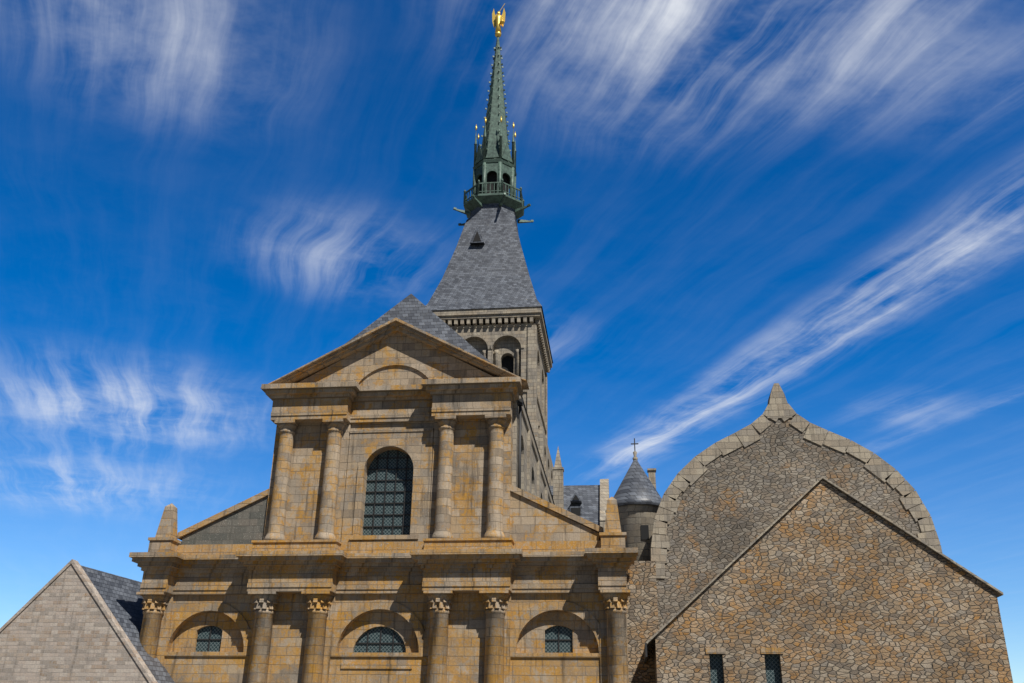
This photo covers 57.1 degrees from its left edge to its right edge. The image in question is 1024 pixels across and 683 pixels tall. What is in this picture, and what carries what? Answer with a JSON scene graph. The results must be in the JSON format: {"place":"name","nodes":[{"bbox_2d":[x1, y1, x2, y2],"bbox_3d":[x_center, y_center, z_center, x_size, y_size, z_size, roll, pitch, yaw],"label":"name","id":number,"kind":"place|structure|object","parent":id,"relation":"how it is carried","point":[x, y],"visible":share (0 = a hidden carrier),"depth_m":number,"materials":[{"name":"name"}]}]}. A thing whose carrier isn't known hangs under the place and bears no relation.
{"place":"outdoors","nodes":[
{"label":"outdoors","id":0,"kind":"place"},
{"bbox_2d":[129,318,637,682],"bbox_3d":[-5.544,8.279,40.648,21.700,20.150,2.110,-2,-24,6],"label":"church facade","id":1,"kind":"structure","parent":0,"point":[392,524],"depth_m":40.30,"materials":[{"name":"beige stone"}]},
{"bbox_2d":[0,0,1023,682],"label":"sky","id":2,"kind":"structure","parent":0,"point":[203,202],"materials":[{"name":"blue"}]},
{"label":"terrace","id":3,"kind":"structure","parent":0,"visible":0},
{"bbox_2d":[0,559,174,682],"bbox_3d":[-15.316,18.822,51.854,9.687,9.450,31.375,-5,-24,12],"label":"gabled building","id":4,"kind":"structure","parent":3,"relation":"on","point":[73,621],"depth_m":38.82,"materials":[{"name":"stone"}]},
{"bbox_2d":[345,294,626,547],"bbox_3d":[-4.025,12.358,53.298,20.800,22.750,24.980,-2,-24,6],"label":"church nave","id":5,"kind":"structure","parent":3,"relation":"on","point":[528,474],"depth_m":46.64,"materials":[{"name":"grey stone"}]},
{"bbox_2d":[426,4,552,485],"bbox_3d":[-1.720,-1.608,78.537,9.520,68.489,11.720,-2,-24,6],"label":"bell tower","id":6,"kind":"structure","parent":3,"relation":"on","point":[484,302],"depth_m":76.25,"materials":[{"name":"stone"}]},
{"bbox_2d":[549,438,661,682],"bbox_3d":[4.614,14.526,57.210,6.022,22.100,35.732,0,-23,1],"label":"transept and stair turret","id":7,"kind":"structure","parent":3,"relation":"on","point":[637,497],"depth_m":42.70,"materials":[{"name":"stone"}]},
{"bbox_2d":[644,383,1012,682],"bbox_3d":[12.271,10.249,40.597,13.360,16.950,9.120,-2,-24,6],"label":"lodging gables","id":8,"kind":"object","parent":3,"relation":"on","point":[789,544],"visible":1,"depth_m":36.37,"materials":[{"name":"stone"}]}
]}

